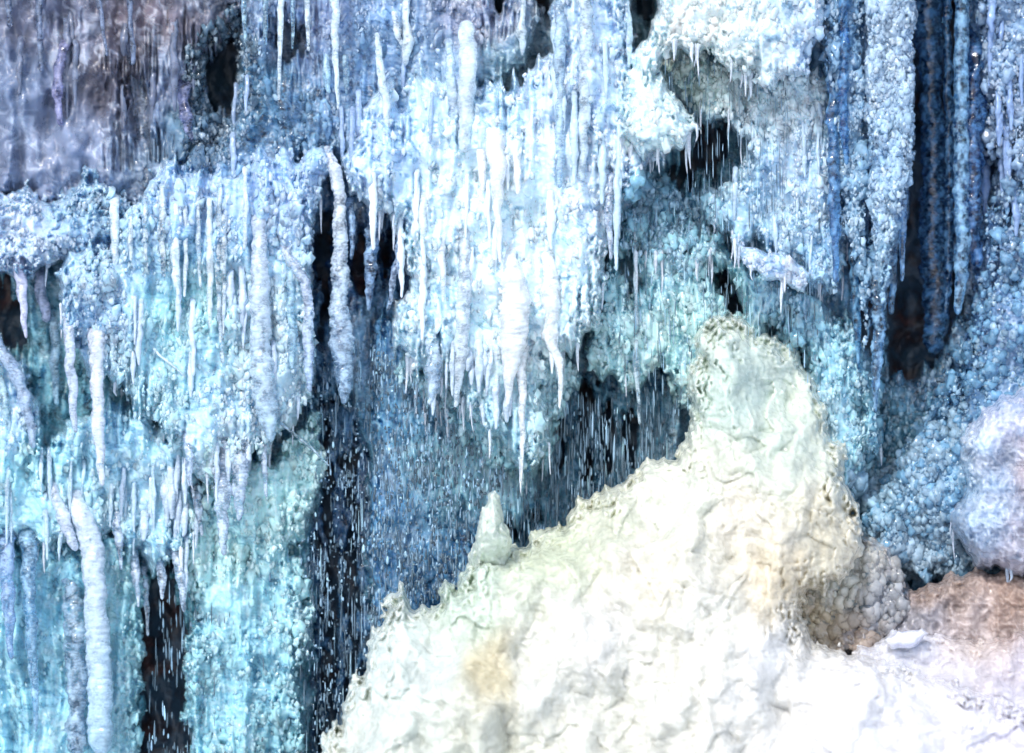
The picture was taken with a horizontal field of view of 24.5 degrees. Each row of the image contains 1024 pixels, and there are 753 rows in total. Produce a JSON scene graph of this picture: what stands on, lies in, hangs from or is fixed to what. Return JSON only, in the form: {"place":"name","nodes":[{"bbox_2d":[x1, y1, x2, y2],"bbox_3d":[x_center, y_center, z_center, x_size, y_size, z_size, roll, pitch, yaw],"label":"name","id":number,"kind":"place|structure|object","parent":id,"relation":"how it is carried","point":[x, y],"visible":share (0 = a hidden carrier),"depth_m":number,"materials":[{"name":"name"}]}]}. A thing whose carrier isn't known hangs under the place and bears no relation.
{"place":"outdoors","nodes":[
{"label":"outdoors","id":0,"kind":"place"},
{"bbox_2d":[0,0,996,752],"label":"rock face","id":1,"kind":"object","parent":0,"point":[906,350],"visible":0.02,"depth_m":6.39},
{"bbox_2d":[913,0,952,353],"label":"ice column","id":2,"kind":"structure","parent":1,"relation":"attached to","point":[928,42],"depth_m":6.19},
{"bbox_2d":[942,0,955,313],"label":"ice column","id":3,"kind":"structure","parent":2,"relation":"attached to","point":[949,229],"depth_m":6.19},
{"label":"ground","id":4,"kind":"structure","parent":0,"visible":0},
{"bbox_2d":[0,0,997,752],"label":"ice glaze","id":5,"kind":"object","parent":4,"relation":"on","point":[36,352],"visible":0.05,"depth_m":6.21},
{"bbox_2d":[0,529,149,752],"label":"ice sheet","id":6,"kind":"object","parent":5,"relation":"attached to","point":[19,734],"visible":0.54,"depth_m":6.13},
{"bbox_2d":[0,332,213,578],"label":"ice tier","id":7,"kind":"object","parent":5,"relation":"attached to","point":[136,447],"visible":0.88,"depth_m":6.07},
{"bbox_2d":[0,365,10,439],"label":"icicle","id":8,"kind":"object","parent":7,"relation":"hanging from","point":[4,401],"visible":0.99,"depth_m":6.04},
{"bbox_2d":[0,527,16,659],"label":"icicle","id":9,"kind":"object","parent":7,"relation":"hanging from","point":[7,586],"visible":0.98,"depth_m":6.04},
{"bbox_2d":[0,335,37,448],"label":"icicle","id":10,"kind":"object","parent":7,"relation":"hanging from","point":[9,363],"visible":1,"depth_m":6.04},
{"bbox_2d":[18,528,38,731],"bbox_3d":[-1.246,0.645,6.094,0.053,0.531,0.131,0,0,-19],"label":"icicle","id":11,"kind":"object","parent":7,"relation":"hanging from","point":[27,537],"visible":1,"depth_m":6.04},
{"bbox_2d":[51,479,78,550],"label":"icicle","id":12,"kind":"object","parent":7,"relation":"hanging from","point":[63,517],"visible":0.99,"depth_m":6.04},
{"bbox_2d":[61,578,88,752],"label":"icicle","id":13,"kind":"object","parent":7,"relation":"hanging from","point":[76,675],"visible":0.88,"depth_m":6.07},
{"bbox_2d":[67,490,114,752],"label":"icicle","id":14,"kind":"object","parent":7,"relation":"hanging from","point":[100,692],"visible":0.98,"depth_m":6.03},
{"bbox_2d":[112,510,123,569],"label":"icicle","id":15,"kind":"object","parent":7,"relation":"hanging from","point":[117,531],"visible":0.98,"depth_m":6.08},
{"bbox_2d":[130,547,140,607],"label":"icicle","id":16,"kind":"object","parent":7,"relation":"hanging from","point":[135,567],"visible":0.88,"depth_m":6.12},
{"bbox_2d":[140,557,149,635],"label":"icicle","id":17,"kind":"object","parent":7,"relation":"hanging from","point":[144,569],"visible":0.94,"depth_m":6.16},
{"bbox_2d":[169,549,185,611],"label":"icicle","id":18,"kind":"object","parent":7,"relation":"hanging from","point":[179,575],"visible":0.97,"depth_m":6.06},
{"bbox_2d":[190,484,203,536],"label":"icicle","id":19,"kind":"object","parent":7,"relation":"hanging from","point":[197,501],"visible":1,"depth_m":6.07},
{"bbox_2d":[0,0,240,204],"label":"ice sheet","id":20,"kind":"object","parent":5,"relation":"attached to","point":[42,150],"visible":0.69,"depth_m":6.14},
{"bbox_2d":[15,35,23,94],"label":"icicle","id":21,"kind":"object","parent":20,"relation":"attached to","point":[20,59],"visible":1,"depth_m":6.11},
{"bbox_2d":[35,0,43,71],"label":"icicle","id":22,"kind":"object","parent":20,"relation":"hanging from","point":[38,11],"visible":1,"depth_m":6.12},
{"bbox_2d":[51,39,70,125],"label":"icicle","id":23,"kind":"object","parent":20,"relation":"hanging from","point":[58,69],"visible":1,"depth_m":6.12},
{"bbox_2d":[0,164,141,286],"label":"ice shelf","id":24,"kind":"object","parent":20,"relation":"attached to","point":[36,233],"visible":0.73,"depth_m":6.06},
{"bbox_2d":[12,258,27,337],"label":"icicle","id":25,"kind":"object","parent":24,"relation":"hanging from","point":[20,278],"visible":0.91,"depth_m":6.06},
{"bbox_2d":[34,267,50,322],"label":"icicle","id":26,"kind":"object","parent":24,"relation":"hanging from","point":[40,290],"visible":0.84,"depth_m":6.19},
{"bbox_2d":[48,316,60,404],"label":"icicle","id":27,"kind":"object","parent":24,"relation":"hanging from","point":[53,362],"visible":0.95,"depth_m":6.18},
{"bbox_2d":[109,194,119,261],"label":"icicle","id":28,"kind":"object","parent":24,"relation":"hanging from","point":[114,217],"visible":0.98,"depth_m":6.02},
{"bbox_2d":[147,0,545,177],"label":"ice sheet","id":29,"kind":"object","parent":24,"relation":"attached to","point":[300,115],"visible":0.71,"depth_m":6.08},
{"bbox_2d":[54,145,333,502],"bbox_3d":[-0.812,-0.138,6.089,0.747,0.927,0.284,0,0,0],"label":"ice curtain","id":30,"kind":"object","parent":29,"relation":"attached to","point":[101,290],"visible":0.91,"depth_m":6.00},
{"bbox_2d":[62,316,78,432],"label":"icicle","id":31,"kind":"object","parent":30,"relation":"hanging from","point":[69,348],"visible":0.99,"depth_m":5.97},
{"bbox_2d":[87,328,106,485],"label":"icicle","id":32,"kind":"object","parent":30,"relation":"hanging from","point":[96,340],"visible":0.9,"depth_m":5.98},
{"bbox_2d":[135,298,143,364],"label":"icicle","id":33,"kind":"object","parent":30,"relation":"attached to","point":[140,333],"visible":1,"depth_m":5.97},
{"bbox_2d":[157,183,166,276],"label":"icicle","id":34,"kind":"object","parent":30,"relation":"hanging from","point":[161,234],"visible":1,"depth_m":5.97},
{"bbox_2d":[166,465,175,519],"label":"icicle","id":35,"kind":"object","parent":30,"relation":"hanging from","point":[171,499],"visible":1,"depth_m":6.05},
{"bbox_2d":[170,202,179,295],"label":"icicle","id":36,"kind":"object","parent":30,"relation":"hanging from","point":[175,256],"visible":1,"depth_m":5.95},
{"bbox_2d":[182,431,193,485],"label":"icicle","id":37,"kind":"object","parent":30,"relation":"hanging from","point":[189,453],"visible":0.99,"depth_m":5.96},
{"bbox_2d":[187,297,195,375],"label":"icicle","id":38,"kind":"object","parent":30,"relation":"attached to","point":[191,320],"visible":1,"depth_m":5.97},
{"bbox_2d":[195,195,201,287],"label":"icicle","id":39,"kind":"object","parent":30,"relation":"hanging from","point":[198,237],"visible":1,"depth_m":5.99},
{"bbox_2d":[206,197,213,328],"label":"icicle","id":40,"kind":"object","parent":30,"relation":"hanging from","point":[209,256],"visible":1,"depth_m":5.98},
{"bbox_2d":[215,184,224,363],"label":"icicle","id":41,"kind":"object","parent":30,"relation":"hanging from","point":[218,269],"visible":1,"depth_m":5.98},
{"bbox_2d":[211,437,232,555],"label":"icicle","id":42,"kind":"object","parent":30,"relation":"hanging from","point":[222,504],"visible":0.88,"depth_m":5.98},
{"bbox_2d":[220,212,227,304],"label":"icicle","id":43,"kind":"object","parent":30,"relation":"hanging from","point":[223,249],"visible":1,"depth_m":5.98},
{"bbox_2d":[231,438,249,520],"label":"icicle","id":44,"kind":"object","parent":30,"relation":"hanging from","point":[240,468],"visible":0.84,"depth_m":5.98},
{"bbox_2d":[238,266,247,329],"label":"icicle","id":45,"kind":"object","parent":30,"relation":"hanging from","point":[242,300],"visible":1,"depth_m":5.99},
{"bbox_2d":[242,166,248,249],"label":"icicle","id":46,"kind":"object","parent":30,"relation":"hanging from","point":[245,199],"visible":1,"depth_m":5.97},
{"bbox_2d":[248,214,280,441],"bbox_3d":[-0.641,-0.140,5.993,0.075,0.611,0.130,0,0,-35],"label":"icicle","id":47,"kind":"object","parent":30,"relation":"hanging from","point":[264,391],"visible":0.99,"depth_m":5.95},
{"bbox_2d":[285,264,297,369],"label":"icicle","id":48,"kind":"object","parent":30,"relation":"hanging from","point":[293,334],"visible":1,"depth_m":5.98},
{"bbox_2d":[280,245,314,391],"bbox_3d":[-0.551,-0.155,5.998,0.105,0.388,0.049,0,0,29],"label":"icicle","id":49,"kind":"object","parent":30,"relation":"hanging from","point":[309,314],"visible":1,"depth_m":5.98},
{"bbox_2d":[324,145,356,403],"bbox_3d":[-0.444,-0.261,6.032,0.093,0.666,0.069,0,0,14],"label":"icicle","id":50,"kind":"object","parent":30,"relation":"hanging from","point":[341,342],"visible":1,"depth_m":6.01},
{"bbox_2d":[172,3,260,171],"bbox_3d":[-0.766,-0.759,6.151,0.255,0.475,0.272,0,0,0],"label":"ice mass","id":51,"kind":"object","parent":29,"relation":"attached to","point":[200,155],"visible":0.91,"depth_m":6.14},
{"bbox_2d":[177,79,193,140],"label":"icicle","id":52,"kind":"object","parent":51,"relation":"hanging from","point":[186,115],"visible":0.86,"depth_m":6.11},
{"bbox_2d":[277,0,284,99],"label":"icicle","id":53,"kind":"object","parent":29,"relation":"hanging from","point":[280,17],"visible":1,"depth_m":6.02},
{"bbox_2d":[329,0,340,109],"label":"icicle","id":54,"kind":"object","parent":29,"relation":"hanging from","point":[335,17],"visible":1,"depth_m":5.99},
{"bbox_2d":[401,0,414,65],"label":"icicle","id":55,"kind":"object","parent":29,"relation":"hanging from","point":[408,42],"visible":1,"depth_m":6.05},
{"bbox_2d":[340,0,666,496],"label":"ice curtain","id":56,"kind":"object","parent":29,"relation":"attached to","point":[516,116],"visible":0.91,"depth_m":5.95,"materials":[{"name":"ice"}]},
{"bbox_2d":[345,196,356,259],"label":"icicle","id":57,"kind":"object","parent":56,"relation":"hanging from","point":[351,217],"visible":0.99,"depth_m":6.04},
{"bbox_2d":[363,207,381,310],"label":"icicle","id":58,"kind":"object","parent":56,"relation":"hanging from","point":[370,263],"visible":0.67,"depth_m":6.04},
{"bbox_2d":[368,172,377,249],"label":"icicle","id":59,"kind":"object","parent":56,"relation":"attached to","point":[372,198],"visible":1,"depth_m":5.91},
{"bbox_2d":[374,32,390,136],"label":"icicle","id":60,"kind":"object","parent":56,"relation":"hanging from","point":[383,88],"visible":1,"depth_m":5.93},
{"bbox_2d":[386,226,407,310],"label":"icicle","id":61,"kind":"object","parent":56,"relation":"hanging from","point":[395,267],"visible":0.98,"depth_m":5.99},
{"bbox_2d":[396,216,405,297],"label":"icicle","id":62,"kind":"object","parent":56,"relation":"attached to","point":[400,256],"visible":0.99,"depth_m":6.00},
{"bbox_2d":[417,258,427,340],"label":"icicle","id":63,"kind":"object","parent":56,"relation":"attached to","point":[423,291],"visible":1,"depth_m":5.93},
{"bbox_2d":[418,191,428,265],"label":"icicle","id":64,"kind":"object","parent":56,"relation":"hanging from","point":[422,219],"visible":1,"depth_m":5.92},
{"bbox_2d":[423,334,442,404],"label":"icicle","id":65,"kind":"object","parent":56,"relation":"hanging from","point":[433,369],"visible":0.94,"depth_m":5.92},
{"bbox_2d":[437,233,446,302],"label":"icicle","id":66,"kind":"object","parent":56,"relation":"hanging from","point":[441,260],"visible":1,"depth_m":5.92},
{"bbox_2d":[444,38,458,131],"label":"icicle","id":67,"kind":"object","parent":56,"relation":"hanging from","point":[451,82],"visible":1,"depth_m":5.96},
{"bbox_2d":[453,228,472,407],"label":"icicle","id":68,"kind":"object","parent":56,"relation":"hanging from","point":[463,312],"visible":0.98,"depth_m":5.91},
{"bbox_2d":[457,20,477,152],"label":"icicle","id":69,"kind":"object","parent":56,"relation":"hanging from","point":[467,66],"visible":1,"depth_m":5.93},
{"bbox_2d":[474,334,483,392],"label":"icicle","id":70,"kind":"object","parent":56,"relation":"hanging from","point":[479,360],"visible":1,"depth_m":5.93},
{"bbox_2d":[393,347,582,494],"bbox_3d":[-0.059,0.090,6.138,0.490,0.438,0.230,0,0,-15],"label":"ice apron","id":71,"kind":"object","parent":56,"relation":"attached to","point":[573,376],"visible":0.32,"depth_m":6.09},
{"bbox_2d":[485,127,507,262],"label":"icicle","id":72,"kind":"object","parent":56,"relation":"hanging from","point":[495,155],"visible":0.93,"depth_m":5.88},
{"bbox_2d":[498,247,531,404],"bbox_3d":[0.011,-0.135,5.929,0.083,0.413,0.106,0,0,18],"label":"icicle","id":73,"kind":"object","parent":56,"relation":"hanging from","point":[514,309],"visible":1,"depth_m":5.89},
{"bbox_2d":[516,340,528,481],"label":"icicle","id":74,"kind":"object","parent":73,"relation":"hanging from","point":[521,377],"visible":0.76,"depth_m":5.93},
{"bbox_2d":[545,190,555,249],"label":"icicle","id":75,"kind":"object","parent":56,"relation":"attached to","point":[550,220],"visible":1,"depth_m":5.94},
{"bbox_2d":[539,250,563,408],"bbox_3d":[0.099,-0.130,5.973,0.065,0.425,0.119,0,0,0],"label":"icicle","id":76,"kind":"object","parent":56,"relation":"hanging from","point":[550,291],"visible":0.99,"depth_m":5.93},
{"bbox_2d":[552,0,566,188],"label":"icicle","id":77,"kind":"object","parent":56,"relation":"hanging from","point":[558,60],"visible":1,"depth_m":5.92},
{"bbox_2d":[569,89,578,184],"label":"icicle","id":78,"kind":"object","parent":56,"relation":"attached to","point":[574,134],"visible":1,"depth_m":5.91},
{"bbox_2d":[578,0,594,180],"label":"icicle","id":79,"kind":"object","parent":56,"relation":"hanging from","point":[586,38],"visible":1,"depth_m":5.91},
{"bbox_2d":[597,133,607,204],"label":"icicle","id":80,"kind":"object","parent":56,"relation":"attached to","point":[602,157],"visible":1,"depth_m":5.93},
{"bbox_2d":[604,168,614,258],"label":"icicle","id":81,"kind":"object","parent":56,"relation":"hanging from","point":[608,208],"visible":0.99,"depth_m":5.94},
{"bbox_2d":[613,155,620,270],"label":"icicle","id":82,"kind":"object","parent":56,"relation":"attached to","point":[617,209],"visible":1,"depth_m":5.92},
{"bbox_2d":[617,0,824,172],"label":"ice crust","id":83,"kind":"object","parent":56,"relation":"attached to","point":[780,38],"visible":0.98,"depth_m":5.89},
{"bbox_2d":[662,47,847,302],"bbox_3d":[0.637,-0.530,6.062,0.512,0.736,0.386,0,0,0],"label":"ice curtain","id":84,"kind":"object","parent":83,"relation":"attached to","point":[804,97],"visible":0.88,"depth_m":6.02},
{"bbox_2d":[612,165,730,292],"bbox_3d":[0.412,-0.394,6.080,0.336,0.361,0.339,0,0,0],"label":"ice curtain","id":85,"kind":"object","parent":84,"relation":"attached to","point":[640,193],"visible":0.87,"depth_m":6.07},
{"bbox_2d":[730,236,809,312],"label":"ice ridge","id":86,"kind":"structure","parent":84,"relation":"attached to","point":[789,270],"depth_m":5.94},
{"bbox_2d":[515,0,526,55],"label":"icicle","id":87,"kind":"object","parent":29,"relation":"hanging from","point":[521,32],"visible":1,"depth_m":6.07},
{"bbox_2d":[72,39,78,107],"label":"icicle","id":88,"kind":"object","parent":20,"relation":"attached to","point":[75,59],"visible":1,"depth_m":6.12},
{"bbox_2d":[168,17,180,111],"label":"icicle","id":89,"kind":"object","parent":20,"relation":"attached to","point":[175,68],"visible":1,"depth_m":6.09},
{"bbox_2d":[126,0,135,65],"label":"icicle","id":90,"kind":"object","parent":5,"relation":"hanging from","point":[132,44],"visible":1,"depth_m":6.10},
{"bbox_2d":[175,409,327,752],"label":"ice sheet","id":91,"kind":"object","parent":5,"relation":"attached to","point":[251,703],"visible":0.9,"depth_m":6.11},
{"bbox_2d":[309,392,370,752],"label":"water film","id":92,"kind":"object","parent":5,"relation":"on","point":[342,528],"visible":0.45,"depth_m":6.27,"materials":[{"name":"water"}]},
{"bbox_2d":[298,320,536,752],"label":"falling water","id":93,"kind":"structure","parent":5,"relation":"attached to","point":[417,558],"depth_m":6.11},
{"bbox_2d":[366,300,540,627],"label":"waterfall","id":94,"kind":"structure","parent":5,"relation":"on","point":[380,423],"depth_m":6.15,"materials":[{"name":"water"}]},
{"bbox_2d":[147,55,787,752],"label":"water spray","id":95,"kind":"object","parent":5,"relation":"on","point":[181,619],"visible":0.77,"depth_m":6.10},
{"bbox_2d":[506,372,676,544],"bbox_3d":[0.193,0.208,6.244,0.525,0.538,0.085,0,0,0],"label":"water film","id":96,"kind":"object","parent":5,"relation":"on","point":[604,394],"visible":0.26,"depth_m":6.22,"materials":[{"name":"water"}]},
{"bbox_2d":[505,181,830,547],"bbox_3d":[0.405,-0.020,6.111,0.848,0.982,0.223,0,0,0],"label":"water trickle","id":97,"kind":"object","parent":5,"relation":"on","point":[582,484],"visible":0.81,"depth_m":6.11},
{"bbox_2d":[863,0,917,311],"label":"ice column","id":98,"kind":"structure","parent":5,"relation":"attached to","point":[889,67],"depth_m":5.89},
{"bbox_2d":[819,0,871,361],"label":"ice curtain","id":99,"kind":"object","parent":98,"relation":"attached to","point":[854,177],"visible":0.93,"depth_m":5.98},
{"bbox_2d":[824,74,841,282],"bbox_3d":[0.813,-0.517,6.003,0.044,0.562,0.092,0,0,0],"label":"icicle","id":100,"kind":"object","parent":99,"relation":"hanging from","point":[834,207],"visible":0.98,"depth_m":5.97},
{"bbox_2d":[836,0,852,164],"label":"icicle","id":101,"kind":"object","parent":99,"relation":"hanging from","point":[845,48],"visible":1,"depth_m":5.95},
{"bbox_2d":[847,239,861,369],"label":"icicle","id":102,"kind":"object","parent":99,"relation":"hanging from","point":[855,304],"visible":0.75,"depth_m":6.04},
{"bbox_2d":[867,209,887,412],"bbox_3d":[0.943,-0.198,6.050,0.068,0.581,0.157,0,0,9],"label":"icicle","id":103,"kind":"object","parent":98,"relation":"hanging from","point":[878,317],"visible":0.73,"depth_m":5.99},
{"bbox_2d":[888,217,899,314],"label":"icicle","id":104,"kind":"object","parent":98,"relation":"hanging from","point":[893,290],"visible":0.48,"depth_m":6.01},
{"bbox_2d":[899,191,907,280],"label":"icicle","id":105,"kind":"object","parent":98,"relation":"hanging from","point":[903,233],"visible":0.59,"depth_m":5.97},
{"bbox_2d":[847,0,1023,589],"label":"ice mass","id":106,"kind":"object","parent":5,"relation":"attached to","point":[906,508],"visible":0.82,"depth_m":6.07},
{"bbox_2d":[584,191,882,490],"bbox_3d":[0.578,-0.042,6.100,0.780,0.894,0.299,0,0,0],"label":"ice apron","id":107,"kind":"object","parent":106,"relation":"attached to","point":[605,358],"visible":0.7,"depth_m":6.07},
{"bbox_2d":[632,208,640,424],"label":"icicle","id":108,"kind":"object","parent":107,"relation":"hanging from","point":[636,364],"visible":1,"depth_m":6.06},
{"bbox_2d":[851,314,965,484],"bbox_3d":[1.046,0.086,6.182,0.357,0.507,0.296,0,0,0],"label":"ice mass","id":109,"kind":"object","parent":106,"relation":"attached to","point":[895,408],"visible":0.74,"depth_m":6.20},
{"bbox_2d":[896,567,1023,641],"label":"ice ledge","id":110,"kind":"object","parent":106,"relation":"attached to","point":[975,604],"visible":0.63,"depth_m":5.96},
{"bbox_2d":[950,385,1023,582],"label":"ice boulder","id":111,"kind":"object","parent":110,"relation":"on","point":[987,520],"visible":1,"depth_m":5.90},
{"bbox_2d":[952,0,971,314],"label":"ice column","id":112,"kind":"structure","parent":106,"relation":"attached to","point":[961,200],"depth_m":6.08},
{"bbox_2d":[966,28,987,266],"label":"ice column","id":113,"kind":"structure","parent":112,"relation":"attached to","point":[976,126],"depth_m":6.10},
{"bbox_2d":[981,156,990,214],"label":"icicle","id":114,"kind":"object","parent":106,"relation":"attached to","point":[986,184],"visible":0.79,"depth_m":6.19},
{"bbox_2d":[321,312,1023,752],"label":"ice mound","id":115,"kind":"object","parent":4,"relation":"on","point":[651,606],"visible":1,"depth_m":5.65,"materials":[{"name":"ice"}]},
{"bbox_2d":[468,490,511,568],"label":"ice spire","id":116,"kind":"structure","parent":115,"relation":"on","point":[492,543],"depth_m":5.75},
{"bbox_2d":[852,629,1023,708],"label":"snow bank","id":117,"kind":"structure","parent":4,"relation":"on","point":[995,666],"depth_m":5.85,"materials":[{"name":"snow"}]},
{"bbox_2d":[802,536,910,654],"bbox_3d":[0.875,0.576,6.031,0.335,0.368,0.173,0,0,0],"label":"ice mass","id":118,"kind":"object","parent":117,"relation":"on","point":[867,603],"visible":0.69,"depth_m":5.97,"materials":[{"name":"cloudy grey-white ice"},{"name":"frost"}]},
{"bbox_2d":[884,628,928,648],"bbox_3d":[0.978,0.650,5.846,0.113,0.053,0.061,0,0,0],"label":"ice step","id":119,"kind":"object","parent":117,"relation":"on","point":[909,639],"visible":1,"depth_m":5.83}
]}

